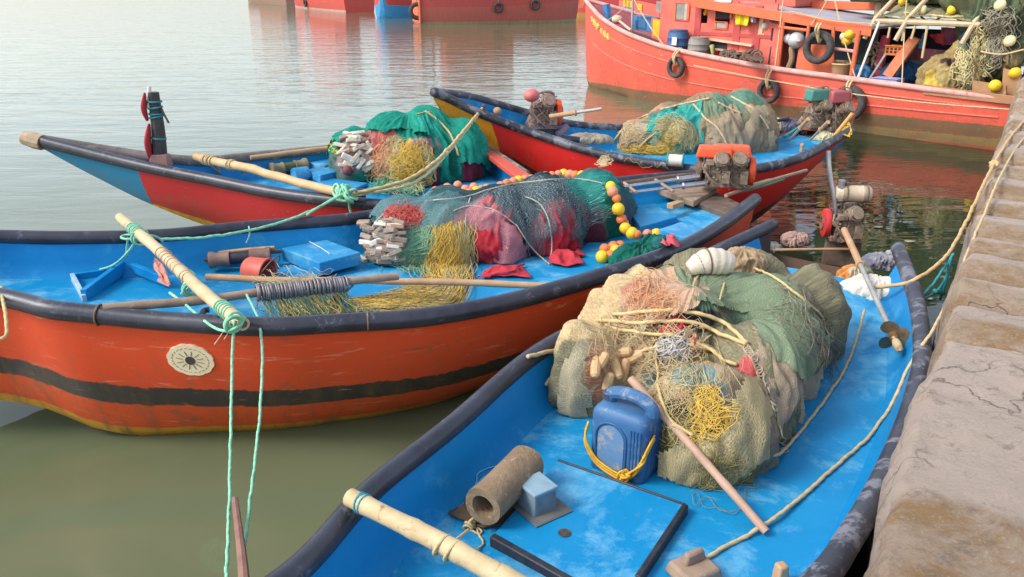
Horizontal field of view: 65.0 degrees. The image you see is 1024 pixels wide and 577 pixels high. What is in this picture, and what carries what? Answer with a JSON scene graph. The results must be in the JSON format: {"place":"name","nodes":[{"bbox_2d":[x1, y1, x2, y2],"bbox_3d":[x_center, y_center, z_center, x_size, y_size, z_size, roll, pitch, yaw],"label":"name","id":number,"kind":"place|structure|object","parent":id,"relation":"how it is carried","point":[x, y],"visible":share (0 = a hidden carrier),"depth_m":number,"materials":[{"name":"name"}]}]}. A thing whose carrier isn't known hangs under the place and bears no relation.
{"place":"outdoors","nodes":[
{"label":"outdoors","id":0,"kind":"place"},
{"bbox_2d":[0,0,1023,576],"bbox_3d":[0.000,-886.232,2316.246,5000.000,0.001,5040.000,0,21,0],"label":"water","id":1,"kind":"structure","parent":0,"point":[222,78],"depth_m":12.39,"materials":[{"name":"liquid"}]},
{"bbox_2d":[231,496,249,576],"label":"driftwood stick","id":2,"kind":"object","parent":1,"relation":"in","point":[242,565],"visible":1,"depth_m":3.19,"materials":[{"name":"wood"}]},
{"bbox_2d":[248,0,294,4],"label":"fishing trawler","id":3,"kind":"object","parent":1,"relation":"on","point":[284,2],"visible":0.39,"depth_m":94.58,"materials":[{"name":"red paint"}]},
{"bbox_2d":[18,131,530,224],"bbox_3d":[-2.159,-0.738,7.856,4.766,1.548,3.322,-7,22,-18],"label":"fishing boat","id":4,"kind":"object","parent":1,"relation":"on","point":[188,187],"visible":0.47,"depth_m":7.61,"materials":[{"name":"red paint"}]},
{"bbox_2d":[141,86,172,165],"bbox_3d":[-3.432,-1.564,7.777,0.256,0.766,0.184,0,21,0],"label":"flag post","id":5,"kind":"object","parent":4,"relation":"on","point":[156,148],"visible":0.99,"depth_m":7.75,"materials":[{"name":"black wood"}]},
{"bbox_2d":[192,152,353,195],"bbox_3d":[-2.230,-1.043,7.361,2.187,0.173,0.117,14,25,33],"label":"crossbeam","id":6,"kind":"object","parent":4,"relation":"on","point":[214,160],"visible":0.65,"depth_m":7.37,"materials":[{"name":"brown wood"}]},
{"bbox_2d":[306,183,358,215],"bbox_3d":[-1.446,-0.659,6.570,0.243,0.295,0.607,4,21,9],"label":"green hitch","id":7,"kind":"object","parent":6,"relation":"attached to","point":[348,197],"visible":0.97,"depth_m":6.71,"materials":[{"name":"fabric"}]},
{"bbox_2d":[352,107,483,194],"bbox_3d":[-0.698,-1.396,7.876,0.333,0.358,2.803,8,22,20],"label":"bow rope","id":8,"kind":"object","parent":6,"relation":"attached to","point":[432,163],"visible":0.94,"depth_m":7.27,"materials":[{"name":"fabric"}]},
{"bbox_2d":[268,158,309,173],"bbox_3d":[-2.421,-1.315,8.728,0.411,0.148,0.150,-17,27,-37],"label":"net roller","id":9,"kind":"object","parent":4,"relation":"on","point":[284,168],"visible":0.75,"depth_m":8.67,"materials":[{"name":"brown wood"}]},
{"bbox_2d":[250,146,329,159],"bbox_3d":[-2.348,-1.444,8.550,0.854,0.063,0.049,-12,24,-28],"label":"rail stick","id":10,"kind":"object","parent":4,"relation":"on","point":[290,152],"visible":0.99,"depth_m":8.52,"materials":[{"name":"beige wood"}]},
{"bbox_2d":[290,166,310,179],"bbox_3d":[-2.235,-1.207,8.503,0.160,0.156,0.156,-16,26,-35],"label":"box","id":11,"kind":"object","parent":4,"relation":"on","point":[301,172],"visible":0.83,"depth_m":8.45,"materials":[{"name":"paint"}]},
{"bbox_2d":[334,130,374,172],"bbox_3d":[-1.632,-1.435,8.461,0.477,0.422,0.290,0,21,0],"label":"wooden float bundle","id":12,"kind":"object","parent":4,"relation":"on","point":[360,157],"visible":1,"depth_m":8.40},
{"bbox_2d":[326,105,492,195],"bbox_3d":[-1.116,-2.165,10.249,1.811,0.809,5.380,0,21,0],"label":"net heap","id":13,"kind":"object","parent":4,"relation":"on","point":[415,139],"visible":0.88,"depth_m":8.41,"materials":[{"name":"green fabric"}]},
{"bbox_2d":[294,0,374,11],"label":"fishing trawler","id":14,"kind":"object","parent":1,"relation":"on","point":[348,5],"visible":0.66,"depth_m":72.44,"materials":[{"name":"red paint"}]},
{"bbox_2d":[0,169,761,435],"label":"fishing boat","id":15,"kind":"object","parent":1,"relation":"on","point":[70,347],"visible":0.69,"depth_m":4.92,"materials":[{"name":"orange paint"}]},
{"bbox_2d":[0,286,8,339],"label":"yellow rope","id":16,"kind":"object","parent":15,"relation":"hanging from","point":[5,335],"visible":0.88,"depth_m":4.30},
{"bbox_2d":[153,258,169,286],"bbox_3d":[-2.386,-0.120,5.462,0.074,0.043,0.654,-10,23,-25],"label":"pink rag","id":17,"kind":"object","parent":15,"relation":"on","point":[160,270],"visible":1,"depth_m":5.42,"materials":[{"name":"fabric"}]},
{"bbox_2d":[115,213,249,330],"bbox_3d":[-2.115,-0.159,5.000,0.095,0.151,2.276,-16,26,-36],"label":"crossbeam","id":18,"kind":"object","parent":15,"relation":"on","point":[207,295],"visible":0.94,"depth_m":4.81,"materials":[{"name":"brown wood"}]},
{"bbox_2d":[99,229,244,333],"bbox_3d":[-2.195,-0.045,5.122,2.569,0.428,0.462,19,28,41],"label":"green lashing","id":19,"kind":"object","parent":18,"relation":"attached to","point":[228,328],"visible":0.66,"depth_m":4.71,"materials":[{"name":"fabric"}]},
{"bbox_2d":[224,320,235,576],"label":"hanging rope","id":20,"kind":"object","parent":18,"relation":"hanging from","point":[226,566],"visible":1,"depth_m":3.75,"materials":[{"name":"fabric"}]},
{"bbox_2d":[207,247,271,267],"bbox_3d":[-2.040,-0.232,6.033,0.445,0.133,0.124,-4,21,-12],"label":"net roller","id":21,"kind":"object","parent":15,"relation":"on","point":[228,258],"visible":0.81,"depth_m":5.99,"materials":[{"name":"brown wood"}]},
{"bbox_2d":[217,246,274,252],"bbox_3d":[-2.335,-0.257,6.119,1.063,0.132,0.032,-1,21,-2],"label":"thin stick","id":22,"kind":"object","parent":15,"relation":"on","point":[247,249],"visible":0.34,"depth_m":6.11,"materials":[{"name":"beige wood"}]},
{"bbox_2d":[102,273,398,309],"bbox_3d":[-1.501,0.015,4.830,1.718,0.146,0.057,-10,23,-25],"label":"boat pole","id":23,"kind":"object","parent":15,"relation":"on","point":[182,301],"visible":0.76,"depth_m":4.66,"materials":[{"name":"brown wood"}]},
{"bbox_2d":[252,263,369,316],"bbox_3d":[-1.402,0.006,5.220,0.700,0.359,0.988,-13,25,-31],"label":"fishing net","id":24,"kind":"object","parent":23,"relation":"hanging from","point":[298,291],"visible":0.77,"depth_m":4.93,"materials":[{"name":"fabric"}]},
{"bbox_2d":[244,294,263,544],"bbox_3d":[-1.192,0.657,3.698,0.099,0.436,2.480,-6,22,-14],"label":"hanging rope","id":25,"kind":"object","parent":15,"relation":"hanging from","point":[257,438],"visible":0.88,"depth_m":3.91,"materials":[{"name":"fabric"}]},
{"bbox_2d":[161,191,352,240],"bbox_3d":[-1.856,-0.544,6.153,0.157,0.112,1.647,19,28,40],"label":"bow line","id":26,"kind":"object","parent":15,"relation":"attached to","point":[247,230],"visible":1,"depth_m":5.97,"materials":[{"name":"green fabric"}]},
{"bbox_2d":[240,255,280,284],"bbox_3d":[-1.816,-0.128,5.827,0.274,0.245,0.229,6,22,15],"label":"bucket","id":27,"kind":"object","parent":15,"relation":"on","point":[254,266],"visible":0.75,"depth_m":5.77,"materials":[{"name":"red plastic"}]},
{"bbox_2d":[205,274,544,287],"bbox_3d":[-0.775,-0.039,5.359,2.550,0.097,0.066,0,21,1],"label":"boat pole","id":28,"kind":"object","parent":15,"relation":"on","point":[400,281],"visible":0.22,"depth_m":5.34,"materials":[{"name":"beige wood"}]},
{"bbox_2d":[356,217,407,264],"bbox_3d":[-1.036,-0.366,6.161,0.535,0.395,0.220,14,25,33],"label":"wooden float bundle","id":29,"kind":"object","parent":15,"relation":"on","point":[390,240],"visible":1,"depth_m":6.07,"materials":[{"name":"wood"}]},
{"bbox_2d":[277,168,637,315],"bbox_3d":[-0.311,-0.514,6.313,1.598,0.599,3.551,19,28,41],"label":"net heap","id":30,"kind":"object","parent":15,"relation":"on","point":[454,232],"visible":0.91,"depth_m":6.19,"materials":[{"name":"fabric"}]},
{"bbox_2d":[497,169,582,186],"bbox_3d":[0.317,-0.964,7.088,0.978,0.095,0.458,-3,21,-8],"label":"float line","id":31,"kind":"object","parent":30,"relation":"on","point":[564,173],"visible":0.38,"depth_m":7.17,"materials":[{"name":"orange plastic"}]},
{"bbox_2d":[605,181,658,238],"bbox_3d":[1.009,-0.617,6.569,0.601,0.448,0.237,16,26,35],"label":"float line","id":32,"kind":"object","parent":30,"relation":"on","point":[625,227],"visible":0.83,"depth_m":6.59,"materials":[{"name":"yellow plastic"}]},
{"bbox_2d":[432,181,488,189],"bbox_3d":[-0.478,-0.834,6.917,0.398,0.097,0.551,13,24,30],"label":"float line","id":33,"kind":"object","parent":15,"relation":"on","point":[472,186],"visible":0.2,"depth_m":7.00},
{"bbox_2d":[596,240,623,262],"bbox_3d":[0.794,-0.295,6.385,0.215,0.103,0.414,5,22,13],"label":"float line","id":34,"kind":"object","parent":15,"relation":"on","point":[604,253],"visible":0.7,"depth_m":6.27,"materials":[{"name":"plastic"}]},
{"bbox_2d":[608,233,665,264],"bbox_3d":[1.026,-0.287,6.213,0.381,0.194,0.639,19,28,40],"label":"net bunch","id":35,"kind":"object","parent":15,"relation":"on","point":[648,242],"visible":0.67,"depth_m":6.13,"materials":[{"name":"fabric"}]},
{"bbox_2d":[621,172,694,184],"bbox_3d":[1.396,-1.036,7.679,1.061,0.091,0.105,-8,23,-21],"label":"dark plank","id":36,"kind":"object","parent":15,"relation":"on","point":[648,179],"visible":0.41,"depth_m":7.62,"materials":[{"name":"brown wood"}]},
{"bbox_2d":[660,233,679,246],"bbox_3d":[1.190,-0.393,6.174,0.186,0.374,1.226,2,21,6],"label":"pink cloth","id":37,"kind":"object","parent":15,"relation":"on","point":[671,239],"visible":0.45,"depth_m":5.62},
{"bbox_2d":[667,200,683,209],"bbox_3d":[1.464,-0.750,7.200,0.170,0.050,0.070,-18,28,-40],"label":"wood block","id":38,"kind":"object","parent":15,"relation":"on","point":[676,204],"depth_m":7.17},
{"bbox_2d":[623,144,732,190],"bbox_3d":[1.496,-1.127,7.471,1.170,0.391,0.406,-1,21,-3],"label":"boat engine","id":39,"kind":"object","parent":15,"relation":"on","point":[712,170],"visible":0.98,"depth_m":7.39,"materials":[{"name":"metal"}]},
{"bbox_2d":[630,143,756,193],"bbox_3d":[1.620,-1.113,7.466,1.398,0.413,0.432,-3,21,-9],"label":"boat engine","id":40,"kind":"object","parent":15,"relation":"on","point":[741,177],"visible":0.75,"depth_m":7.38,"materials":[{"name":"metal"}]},
{"bbox_2d":[724,169,807,197],"bbox_3d":[2.489,-1.036,7.833,1.503,0.040,0.059,-19,28,-40],"label":"pole","id":41,"kind":"object","parent":40,"relation":"attached to","point":[767,181],"visible":0.98,"depth_m":7.82,"materials":[{"name":"brown wood"}]},
{"bbox_2d":[374,0,411,17],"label":"fishing trawler","id":42,"kind":"object","parent":1,"relation":"on","point":[391,8],"visible":0.44,"depth_m":60.30,"materials":[{"name":"blue paint"}]},
{"bbox_2d":[412,0,578,24],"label":"fishing trawler","id":43,"kind":"object","parent":1,"relation":"on","point":[442,12],"visible":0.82,"depth_m":52.25,"materials":[{"name":"red paint"}]},
{"bbox_2d":[265,219,931,576],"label":"fishing boat","id":44,"kind":"object","parent":1,"relation":"on","point":[654,525],"visible":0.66,"depth_m":3.41,"materials":[{"name":"blue paint"}]},
{"bbox_2d":[343,488,526,576],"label":"bamboo crossbeam","id":45,"kind":"object","parent":44,"relation":"attached to","point":[461,553],"visible":1,"depth_m":2.67,"materials":[{"name":"beige wood"}]},
{"bbox_2d":[432,517,483,561],"bbox_3d":[-0.181,0.909,2.948,0.104,0.397,0.625,2,21,6],"label":"cord tie","id":46,"kind":"object","parent":45,"relation":"attached to","point":[470,524],"visible":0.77,"depth_m":2.92,"materials":[{"name":"beige fabric"}]},
{"bbox_2d":[447,497,517,528],"bbox_3d":[-0.092,0.913,3.402,0.262,0.076,0.299,11,24,27],"label":"brown rag","id":47,"kind":"object","parent":44,"relation":"on","point":[460,512],"visible":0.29,"depth_m":3.33,"materials":[{"name":"fabric"}]},
{"bbox_2d":[466,445,543,524],"bbox_3d":[-0.024,0.809,3.332,0.167,0.165,0.366,11,24,27],"label":"pipe","id":48,"kind":"object","parent":47,"relation":"on","point":[494,495],"visible":0.91,"depth_m":3.24,"materials":[{"name":"concrete"}]},
{"bbox_2d":[526,349,553,358],"bbox_3d":[0.197,0.333,4.239,0.039,0.126,0.415,13,25,31],"label":"wooden pole","id":49,"kind":"object","parent":44,"relation":"on","point":[540,353],"visible":0.58,"depth_m":4.14,"materials":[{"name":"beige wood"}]},
{"bbox_2d":[512,471,572,526],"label":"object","id":50,"kind":"structure","parent":44,"relation":"on","point":[539,503],"depth_m":3.28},
{"bbox_2d":[591,386,661,483],"bbox_3d":[0.520,0.631,3.609,0.288,0.410,0.200,15,25,33],"label":"jerrycan","id":51,"kind":"object","parent":44,"relation":"on","point":[627,424],"visible":0.97,"depth_m":3.54,"materials":[{"name":"blue plastic"}]},
{"bbox_2d":[584,421,655,482],"bbox_3d":[0.457,0.748,3.563,0.322,0.255,0.117,10,23,24],"label":"cord sling","id":52,"kind":"object","parent":51,"relation":"attached to","point":[625,475],"visible":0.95,"depth_m":3.55,"materials":[{"name":"yellow fabric"}]},
{"bbox_2d":[665,547,722,576],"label":"mooring block","id":53,"kind":"object","parent":44,"relation":"on","point":[696,562],"depth_m":2.97,"materials":[{"name":"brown wood"}]},
{"bbox_2d":[627,376,768,533],"bbox_3d":[0.782,0.693,3.455,0.043,0.400,0.800,-16,26,-35],"label":"boat pole","id":54,"kind":"object","parent":44,"relation":"on","point":[727,487],"visible":0.85,"depth_m":3.39,"materials":[{"name":"brown wood"}]},
{"bbox_2d":[548,246,851,513],"bbox_3d":[1.025,0.210,4.448,1.396,0.610,2.335,14,25,32],"label":"net heap","id":55,"kind":"object","parent":44,"relation":"on","point":[728,369],"visible":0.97,"depth_m":4.04,"materials":[{"name":"beige fabric"}]},
{"bbox_2d":[686,247,735,274],"bbox_3d":[1.102,-0.150,4.471,0.272,0.156,0.159,0,21,0],"label":"float bundle","id":56,"kind":"object","parent":55,"relation":"on","point":[713,261],"visible":1,"depth_m":4.42,"materials":[{"name":"white plastic"}]},
{"bbox_2d":[727,246,768,273],"bbox_3d":[1.408,-0.160,4.902,0.308,0.186,0.253,0,21,0],"label":"net roll","id":57,"kind":"object","parent":55,"relation":"on","point":[748,259],"visible":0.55,"depth_m":4.82,"materials":[{"name":"fabric"}]},
{"bbox_2d":[671,309,865,456],"bbox_3d":[1.602,0.452,4.250,0.341,0.285,2.334,18,27,39],"label":"deck rope","id":58,"kind":"object","parent":44,"relation":"on","point":[799,432],"visible":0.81,"depth_m":4.26,"materials":[{"name":"fabric"}]},
{"bbox_2d":[772,561,788,576],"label":"wooden stub","id":59,"kind":"object","parent":44,"relation":"on","point":[781,569],"visible":1,"depth_m":2.96,"materials":[{"name":"beige wood"}]},
{"bbox_2d":[780,231,810,247],"bbox_3d":[2.382,-0.421,6.746,0.264,0.111,0.198,0,21,0],"label":"rag bundle","id":60,"kind":"object","parent":44,"relation":"on","point":[790,239],"visible":1,"depth_m":6.70,"materials":[{"name":"fabric"}]},
{"bbox_2d":[771,248,848,251],"bbox_3d":[2.308,-0.311,6.558,0.849,0.064,0.040,2,21,4],"label":"cane stick","id":61,"kind":"object","parent":44,"relation":"on","point":[810,249],"visible":0.78,"depth_m":6.53,"materials":[{"name":"beige wood"}]},
{"bbox_2d":[836,264,873,278],"bbox_3d":[2.516,-0.107,5.904,0.267,0.149,0.211,-12,24,-28],"label":"sack","id":62,"kind":"object","parent":44,"relation":"on","point":[846,271],"visible":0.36,"depth_m":5.85,"materials":[{"name":"fabric"}]},
{"bbox_2d":[819,151,909,351],"bbox_3d":[2.485,-0.349,5.456,0.387,0.737,2.486,4,21,9],"label":"boat engine","id":63,"kind":"object","parent":44,"relation":"on","point":[840,225],"visible":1,"depth_m":6.38,"materials":[{"name":"metal"}]},
{"bbox_2d":[706,137,1023,558],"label":"mooring rope","id":64,"kind":"object","parent":44,"relation":"on","point":[805,493],"visible":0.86,"depth_m":3.87,"materials":[{"name":"fabric"}]},
{"bbox_2d":[840,273,890,300],"bbox_3d":[2.525,0.007,5.529,0.518,0.204,0.352,18,27,38],"label":"sack","id":65,"kind":"object","parent":44,"relation":"on","point":[856,285],"visible":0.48,"depth_m":5.47,"materials":[{"name":"fabric"}]},
{"bbox_2d":[861,251,894,270],"bbox_3d":[2.836,-0.219,6.184,0.335,0.116,0.202,0,21,0],"label":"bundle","id":66,"kind":"object","parent":44,"relation":"on","point":[880,260],"visible":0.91,"depth_m":6.12,"materials":[{"name":"fabric"}]},
{"bbox_2d":[923,253,954,294],"bbox_3d":[2.669,-0.077,5.092,0.045,0.184,0.594,19,28,41],"label":"teal tail rope","id":67,"kind":"object","parent":44,"relation":"hanging from","point":[937,277],"visible":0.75,"depth_m":5.20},
{"bbox_2d":[874,120,1023,288],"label":"quay rope","id":68,"kind":"object","parent":44,"relation":"attached to","point":[993,164],"visible":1,"depth_m":5.58,"materials":[{"name":"fabric"}]},
{"bbox_2d":[925,257,952,299],"bbox_3d":[2.739,-0.033,5.223,0.427,0.327,0.068,-15,26,-34],"label":"teal rope bight","id":69,"kind":"object","parent":68,"relation":"hanging from","point":[942,292],"visible":0.92,"depth_m":5.28,"materials":[{"name":"fabric"}]},
{"bbox_2d":[577,0,660,16],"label":"fishing trawler","id":70,"kind":"object","parent":1,"relation":"on","point":[581,12],"visible":0.08,"depth_m":60.42,"materials":[{"name":"red paint"}]},
{"bbox_2d":[429,87,855,223],"bbox_3d":[1.886,-1.504,9.359,5.467,1.741,2.558,-8,22,-20],"label":"fishing boat","id":71,"kind":"object","parent":1,"relation":"on","point":[505,130],"visible":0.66,"depth_m":8.99,"materials":[{"name":"red paint"}]},
{"bbox_2d":[525,90,601,128],"bbox_3d":[0.492,-1.885,8.904,0.499,0.492,1.862,-4,21,-10],"label":"boat engine","id":72,"kind":"object","parent":71,"relation":"on","point":[546,111],"visible":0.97,"depth_m":9.40,"materials":[{"name":"grey metal"}]},
{"bbox_2d":[523,89,539,101],"bbox_3d":[0.202,-2.006,8.351,0.170,0.136,0.166,0,21,0],"label":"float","id":73,"kind":"object","parent":72,"relation":"on","point":[531,95],"visible":1,"depth_m":8.30,"materials":[{"name":"plastic"}]},
{"bbox_2d":[570,132,614,144],"bbox_3d":[0.916,-1.770,9.458,0.580,0.126,0.266,0,21,0],"label":"sack","id":74,"kind":"object","parent":71,"relation":"on","point":[586,138],"visible":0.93,"depth_m":9.38,"materials":[{"name":"fabric"}]},
{"bbox_2d":[666,153,684,167],"bbox_3d":[1.694,-1.329,8.346,0.170,0.148,0.150,7,22,17],"label":"cable spool","id":75,"kind":"object","parent":71,"relation":"on","point":[676,160],"visible":1,"depth_m":8.30,"materials":[{"name":"white plastic"}]},
{"bbox_2d":[614,88,779,167],"bbox_3d":[2.331,-2.099,10.115,2.022,0.802,4.023,6,22,16],"label":"net heap","id":76,"kind":"object","parent":71,"relation":"on","point":[742,116],"visible":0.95,"depth_m":9.83,"materials":[{"name":"beige fabric"}]},
{"bbox_2d":[780,118,798,132],"bbox_3d":[3.750,-2.208,10.860,0.391,0.180,0.317,0,21,0],"label":"tarpaulin","id":77,"kind":"object","parent":71,"relation":"on","point":[790,126],"visible":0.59,"depth_m":10.76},
{"bbox_2d":[789,85,832,140],"bbox_3d":[3.700,-2.174,10.072,0.435,0.665,0.985,17,27,38],"label":"boat engine","id":78,"kind":"object","parent":71,"relation":"on","point":[817,115],"visible":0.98,"depth_m":10.12,"materials":[{"name":"metal"}]},
{"bbox_2d":[813,130,834,140],"bbox_3d":[4.039,-1.963,10.289,0.379,0.130,0.278,0,21,0],"label":"sack","id":79,"kind":"object","parent":71,"relation":"on","point":[824,135],"visible":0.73,"depth_m":10.21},
{"bbox_2d":[809,87,854,140],"bbox_3d":[3.945,-2.169,10.053,0.456,0.630,1.052,18,27,38],"label":"boat engine","id":80,"kind":"object","parent":71,"relation":"on","point":[843,105],"visible":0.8,"depth_m":10.11,"materials":[{"name":"metal"}]},
{"bbox_2d":[583,0,1023,149],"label":"fishing trawler","id":81,"kind":"object","parent":1,"relation":"on","point":[621,59],"visible":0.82,"depth_m":16.61,"materials":[{"name":"paint"}]},
{"bbox_2d":[652,17,659,39],"bbox_3d":[3.449,-6.084,18.939,0.060,0.556,0.446,-17,27,-38],"label":"cabin door","id":82,"kind":"structure","parent":81,"relation":"in","point":[655,22],"depth_m":18.95,"materials":[{"name":"yellow paint"}]},
{"bbox_2d":[667,47,684,77],"bbox_3d":[3.629,-4.985,17.772,0.237,0.651,0.465,-17,27,-37],"label":"tyre fender","id":83,"kind":"object","parent":81,"relation":"hanging from","point":[672,60],"visible":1,"depth_m":17.70,"materials":[{"name":"rubber"}]},
{"bbox_2d":[667,29,688,49],"bbox_3d":[3.737,-5.576,18.093,0.499,0.475,0.530,0,21,0],"label":"drum","id":84,"kind":"object","parent":81,"relation":"on","point":[677,38],"visible":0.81,"depth_m":17.91,"materials":[{"name":"blue plastic"}]},
{"bbox_2d":[673,2,689,20],"bbox_3d":[3.836,-6.266,18.191,0.032,0.381,0.446,-17,27,-38],"label":"window","id":85,"kind":"structure","parent":81,"relation":"in","point":[679,9],"depth_m":18.21,"materials":[{"name":"glass"}]},
{"bbox_2d":[687,36,709,53],"bbox_3d":[4.111,-5.342,17.709,0.478,0.375,0.475,0,21,0],"label":"drum","id":86,"kind":"object","parent":81,"relation":"on","point":[698,44],"visible":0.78,"depth_m":17.53,"materials":[{"name":"plastic"}]},
{"bbox_2d":[719,49,739,59],"bbox_3d":[4.647,-4.927,17.131,0.264,0.338,0.514,-18,28,-39],"label":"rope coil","id":87,"kind":"object","parent":81,"relation":"on","point":[729,52],"visible":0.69,"depth_m":17.03,"materials":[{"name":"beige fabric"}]},
{"bbox_2d":[735,14,749,25],"bbox_3d":[4.870,-5.737,16.966,0.112,0.362,0.394,-12,24,-28],"label":"hung cloth","id":88,"kind":"object","parent":81,"relation":"hanging from","point":[741,20],"visible":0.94,"depth_m":17.00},
{"bbox_2d":[732,49,763,63],"bbox_3d":[4.940,-4.820,16.884,0.248,0.418,0.804,-17,27,-37],"label":"chain heap","id":89,"kind":"object","parent":81,"relation":"on","point":[756,51],"visible":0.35,"depth_m":16.74,"materials":[{"name":"metal"}]},
{"bbox_2d":[757,65,779,103],"bbox_3d":[5.178,-4.095,16.179,0.262,0.743,0.483,-8,23,-21],"label":"tyre fender","id":90,"kind":"object","parent":81,"relation":"hanging from","point":[769,85],"visible":0.88,"depth_m":16.11,"materials":[{"name":"rubber"}]},
{"bbox_2d":[784,32,805,67],"bbox_3d":[5.612,-4.771,16.121,0.333,0.721,0.497,-16,26,-36],"label":"bunch of floats","id":91,"kind":"object","parent":81,"relation":"attached to","point":[795,40],"visible":0.98,"depth_m":15.95,"materials":[{"name":"white plastic"}]},
{"bbox_2d":[803,22,834,63],"bbox_3d":[5.861,-4.695,15.409,0.284,0.770,0.626,-17,27,-37],"label":"tyre fender","id":92,"kind":"object","parent":81,"relation":"hanging from","point":[819,36],"visible":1,"depth_m":15.37,"materials":[{"name":"rubber"}]},
{"bbox_2d":[830,62,850,75],"bbox_3d":[6.321,-4.200,15.464,0.426,0.266,0.422,0,21,0],"label":"bucket","id":93,"kind":"object","parent":81,"relation":"on","point":[842,69],"visible":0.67,"depth_m":15.33,"materials":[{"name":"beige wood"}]},
{"bbox_2d":[832,80,866,118],"bbox_3d":[6.301,-3.530,15.020,0.262,0.802,0.661,-13,25,-30],"label":"tyre fender","id":94,"kind":"object","parent":81,"relation":"hanging from","point":[861,106],"visible":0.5,"depth_m":14.82,"materials":[{"name":"rubber"}]},
{"bbox_2d":[839,30,860,45],"bbox_3d":[6.445,-4.777,15.314,0.363,0.302,0.288,0,21,0],"label":"float bunch","id":95,"kind":"object","parent":81,"relation":"hanging from","point":[849,36],"visible":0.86,"depth_m":15.26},
{"bbox_2d":[848,64,873,78],"bbox_3d":[6.678,-4.157,15.640,0.763,0.419,0.582,0,21,0],"label":"tarpaulin","id":96,"kind":"object","parent":81,"relation":"on","point":[867,71],"visible":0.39,"depth_m":15.42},
{"bbox_2d":[857,21,879,76],"bbox_3d":[6.596,-4.393,14.896,0.320,1.051,0.044,-5,21,-12],"label":"pole","id":97,"kind":"object","parent":81,"relation":"attached to","point":[868,49],"visible":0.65,"depth_m":14.87,"materials":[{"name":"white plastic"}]},
{"bbox_2d":[863,33,885,69],"bbox_3d":[7.029,-4.553,15.556,0.256,0.733,0.490,-16,26,-36],"label":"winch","id":98,"kind":"object","parent":81,"relation":"on","point":[875,45],"visible":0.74,"depth_m":15.52,"materials":[{"name":"metal"}]},
{"bbox_2d":[883,44,902,55],"bbox_3d":[7.266,-4.495,15.156,0.373,0.182,0.356,-17,27,-38],"label":"crate","id":99,"kind":"object","parent":81,"relation":"hanging from","point":[892,49],"visible":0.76,"depth_m":15.07,"materials":[{"name":"orange plastic"}]},
{"bbox_2d":[879,61,917,83],"bbox_3d":[7.474,-4.143,15.488,0.728,0.472,0.676,-11,24,-27],"label":"tarpaulin","id":100,"kind":"object","parent":81,"relation":"on","point":[910,68],"visible":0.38,"depth_m":15.25,"materials":[{"name":"fabric"}]},
{"bbox_2d":[862,0,985,57],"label":"wooden poles","id":101,"kind":"object","parent":81,"relation":"on","point":[933,10],"visible":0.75,"depth_m":14.55,"materials":[{"name":"beige wood"}]},
{"bbox_2d":[850,0,938,3],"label":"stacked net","id":102,"kind":"object","parent":101,"relation":"on","point":[928,2],"visible":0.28,"depth_m":15.16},
{"bbox_2d":[941,27,956,44],"bbox_3d":[8.501,-4.888,15.608,0.107,0.341,0.381,-19,28,-41],"label":"hung cloth","id":103,"kind":"object","parent":101,"relation":"hanging from","point":[950,37],"visible":0.67,"depth_m":15.60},
{"bbox_2d":[915,40,985,90],"bbox_3d":[7.762,-3.865,14.181,1.101,1.176,0.922,0,21,0],"label":"heap","id":104,"kind":"object","parent":81,"relation":"on","point":[954,65],"visible":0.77,"depth_m":13.97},
{"bbox_2d":[938,0,1023,82],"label":"hanging net","id":105,"kind":"object","parent":81,"relation":"hanging from","point":[994,30],"visible":0.82,"depth_m":13.68,"materials":[{"name":"beige fabric"}]},
{"bbox_2d":[988,80,1001,91],"bbox_3d":[8.096,-3.397,13.472,0.202,0.202,0.174,45,15,5],"label":"net float","id":106,"kind":"object","parent":81,"relation":"on","point":[995,86],"visible":1,"depth_m":13.42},
{"bbox_2d":[863,71,1023,576],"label":"quay","id":107,"kind":"structure","parent":0,"point":[951,501],"depth_m":3.00,"materials":[{"name":"stone"}]},
{"bbox_2d":[693,65,1008,109],"bbox_3d":[6.065,-3.671,14.656,0.162,0.266,6.988,-17,27,-37],"label":"trawler mooring rope","id":108,"kind":"object","parent":107,"relation":"attached to","point":[859,94],"visible":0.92,"depth_m":14.14,"materials":[{"name":"fabric"}]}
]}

